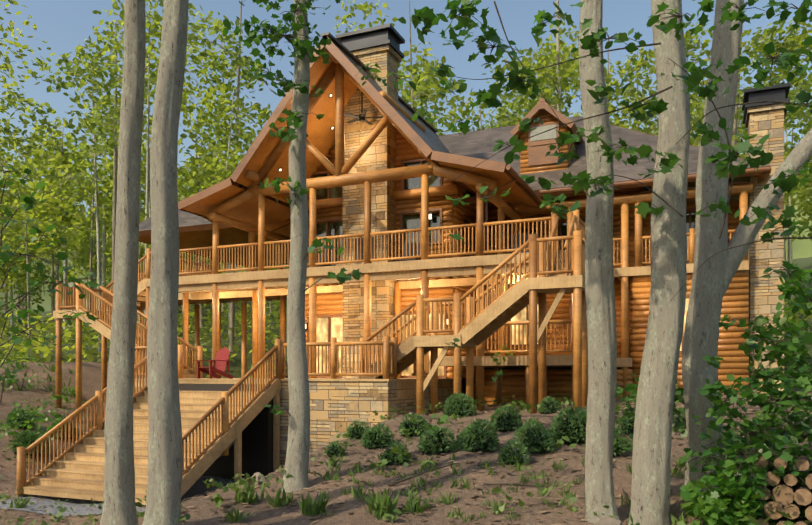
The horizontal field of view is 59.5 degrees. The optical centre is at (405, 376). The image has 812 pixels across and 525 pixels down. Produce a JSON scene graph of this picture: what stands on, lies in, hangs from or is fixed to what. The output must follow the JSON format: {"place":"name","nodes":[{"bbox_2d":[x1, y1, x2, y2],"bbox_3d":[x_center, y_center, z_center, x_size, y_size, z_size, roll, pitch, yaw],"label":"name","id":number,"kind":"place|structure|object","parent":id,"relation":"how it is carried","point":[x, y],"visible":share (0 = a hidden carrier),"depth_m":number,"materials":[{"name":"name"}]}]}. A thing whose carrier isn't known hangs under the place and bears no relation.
{"place":"outdoors","nodes":[
{"label":"outdoors","id":0,"kind":"place"},
{"bbox_2d":[0,257,811,524],"bbox_3d":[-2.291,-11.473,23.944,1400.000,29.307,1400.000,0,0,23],"label":"terrain","id":1,"kind":"structure","parent":0,"point":[436,514],"depth_m":12.21,"materials":[{"name":"brown soil"}]},
{"bbox_2d":[0,476,233,515],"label":"gravel pad","id":2,"kind":"object","parent":1,"relation":"on","point":[47,501],"visible":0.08,"depth_m":17.42,"materials":[{"name":"grey gravel"}]},
{"bbox_2d":[5,392,685,465],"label":"shrubs","id":3,"kind":"object","parent":1,"relation":"on","point":[550,434],"visible":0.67,"depth_m":13.50,"materials":[{"name":"green plant"}]},
{"bbox_2d":[1,339,747,524],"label":"grass","id":4,"kind":"structure","parent":1,"relation":"on","point":[309,506],"depth_m":10.97,"materials":[{"name":"green plant"}]},
{"bbox_2d":[15,250,748,504],"bbox_3d":[-2.856,-0.249,22.997,25.700,6.995,14.786,0,0,23],"label":"lumber","id":5,"kind":"object","parent":1,"relation":"on","point":[76,471],"visible":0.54,"depth_m":20.53,"materials":[{"name":"brown wood"}]},
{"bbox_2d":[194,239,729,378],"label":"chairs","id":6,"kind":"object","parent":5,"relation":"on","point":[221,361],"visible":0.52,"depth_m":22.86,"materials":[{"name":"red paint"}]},
{"bbox_2d":[17,49,752,493],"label":"logs","id":7,"kind":"object","parent":1,"relation":"on","point":[541,255],"visible":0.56,"depth_m":22.74,"materials":[{"name":"brown wood"}]},
{"bbox_2d":[27,407,773,502],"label":"sticks","id":8,"kind":"object","parent":1,"relation":"on","point":[408,478],"visible":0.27,"depth_m":11.72,"materials":[{"name":"brown wood"}]},
{"bbox_2d":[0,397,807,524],"bbox_3d":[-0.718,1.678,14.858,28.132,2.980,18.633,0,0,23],"label":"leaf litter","id":9,"kind":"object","parent":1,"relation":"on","point":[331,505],"visible":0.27,"depth_m":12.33,"materials":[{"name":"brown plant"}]},
{"bbox_2d":[0,355,809,524],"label":"plants","id":10,"kind":"object","parent":1,"relation":"on","point":[217,501],"visible":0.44,"depth_m":12.46,"materials":[{"name":"green plant"}]},
{"bbox_2d":[0,0,810,351],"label":"trunks","id":11,"kind":"object","parent":1,"relation":"on","point":[232,304],"visible":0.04,"depth_m":50.98,"materials":[{"name":"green plant"}]},
{"bbox_2d":[0,0,811,524],"bbox_3d":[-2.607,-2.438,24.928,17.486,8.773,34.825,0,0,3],"label":"leaves","id":12,"kind":"object","parent":1,"relation":"on","point":[430,18],"visible":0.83,"depth_m":8.49,"materials":[{"name":"green plant"}]},
{"bbox_2d":[0,0,811,379],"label":"forest","id":13,"kind":"object","parent":1,"relation":"on","point":[106,188],"visible":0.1,"depth_m":49.01,"materials":[{"name":"green plant"}]},
{"bbox_2d":[0,263,811,524],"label":"bushes","id":14,"kind":"object","parent":1,"relation":"on","point":[716,506],"visible":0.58,"depth_m":10.11,"materials":[{"name":"green plant"}]},
{"bbox_2d":[179,186,650,479],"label":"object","id":15,"kind":"object","parent":1,"relation":"on","point":[257,443],"visible":0.04,"depth_m":20.71,"materials":[{"name":"black"}]},
{"bbox_2d":[63,0,811,524],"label":"trunks","id":16,"kind":"object","parent":1,"relation":"on","point":[653,418],"visible":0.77,"depth_m":9.20,"materials":[{"name":"grey plant"}]},
{"bbox_2d":[135,44,786,467],"bbox_3d":[1.402,-4.129,23.088,21.733,15.420,7.884,0,0,13],"label":"stone","id":17,"kind":"object","parent":1,"relation":"on","point":[335,406],"visible":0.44,"depth_m":23.25,"materials":[{"name":"beige stone"}]},
{"bbox_2d":[238,23,790,329],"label":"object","id":18,"kind":"object","parent":17,"relation":"on","point":[380,35],"visible":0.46,"depth_m":25.24,"materials":[{"name":"black metal"}]},
{"bbox_2d":[244,410,738,524],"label":"rocks","id":19,"kind":"object","parent":1,"relation":"on","point":[607,521],"visible":0.12,"depth_m":9.07,"materials":[{"name":"stone"}]},
{"bbox_2d":[305,111,748,404],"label":"log walls","id":20,"kind":"structure","parent":1,"relation":"on","point":[735,302],"depth_m":25.90,"materials":[{"name":"brown wood"}]},
{"bbox_2d":[139,35,770,377],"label":"trim","id":21,"kind":"structure","parent":20,"relation":"attached to","point":[538,150],"depth_m":24.81,"materials":[{"name":"brown wood"}]},
{"bbox_2d":[279,94,447,328],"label":"light fixtures","id":22,"kind":"object","parent":21,"relation":"attached to","point":[430,216],"visible":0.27,"depth_m":25.48,"materials":[{"name":"glass"}]},
{"bbox_2d":[139,40,765,265],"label":"soffit","id":23,"kind":"structure","parent":21,"relation":"attached to","point":[321,136],"depth_m":25.98,"materials":[{"name":"brown wood"}]},
{"bbox_2d":[139,32,768,230],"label":"shingles","id":24,"kind":"object","parent":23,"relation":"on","point":[480,144],"visible":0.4,"depth_m":26.50,"materials":[{"name":"grey"}]},
{"bbox_2d":[530,124,555,140],"bbox_3d":[5.047,-8.922,26.065,0.950,0.494,0.060,0,0,23],"label":"blind","id":25,"kind":"object","parent":21,"relation":"attached to","point":[550,134],"visible":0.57,"depth_m":26.03,"materials":[{"name":"white fabric"}]},
{"bbox_2d":[317,299,688,375],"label":"lit windows","id":26,"kind":"structure","parent":20,"relation":"attached to","point":[336,328],"depth_m":27.43,"materials":[{"name":"yellow glass"}]},
{"bbox_2d":[314,162,695,265],"bbox_3d":[4.402,-6.247,28.935,14.580,4.856,8.580,0,0,23],"label":"glass","id":27,"kind":"object","parent":20,"relation":"attached to","point":[410,222],"visible":0.15,"depth_m":26.14,"materials":[{"name":"glass"}]},
{"bbox_2d":[451,1,811,303],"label":"branches","id":28,"kind":"object","parent":1,"relation":"on","point":[729,196],"visible":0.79,"depth_m":8.34,"materials":[{"name":"plant"}]},
{"bbox_2d":[756,455,811,524],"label":"log bark","id":29,"kind":"object","parent":1,"relation":"on","point":[798,519],"visible":0.4,"depth_m":8.63,"materials":[{"name":"brown wood"}]},
{"bbox_2d":[755,456,811,524],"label":"firewood logs","id":30,"kind":"object","parent":29,"relation":"attached to","point":[782,495],"visible":0.79,"depth_m":8.52,"materials":[{"name":"brown wood"}]},
{"bbox_2d":[0,131,811,315],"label":"hillside","id":31,"kind":"structure","parent":0,"point":[802,248],"depth_m":249.85,"materials":[{"name":"green plant"}]},
{"bbox_2d":[0,0,811,325],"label":"leaves","id":32,"kind":"object","parent":31,"relation":"on","point":[88,124],"visible":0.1,"depth_m":46.11,"materials":[{"name":"green plant"}]},
{"bbox_2d":[0,0,811,216],"label":"sky","id":33,"kind":"structure","parent":0,"point":[64,25],"materials":[{"name":"blue"}]}
]}

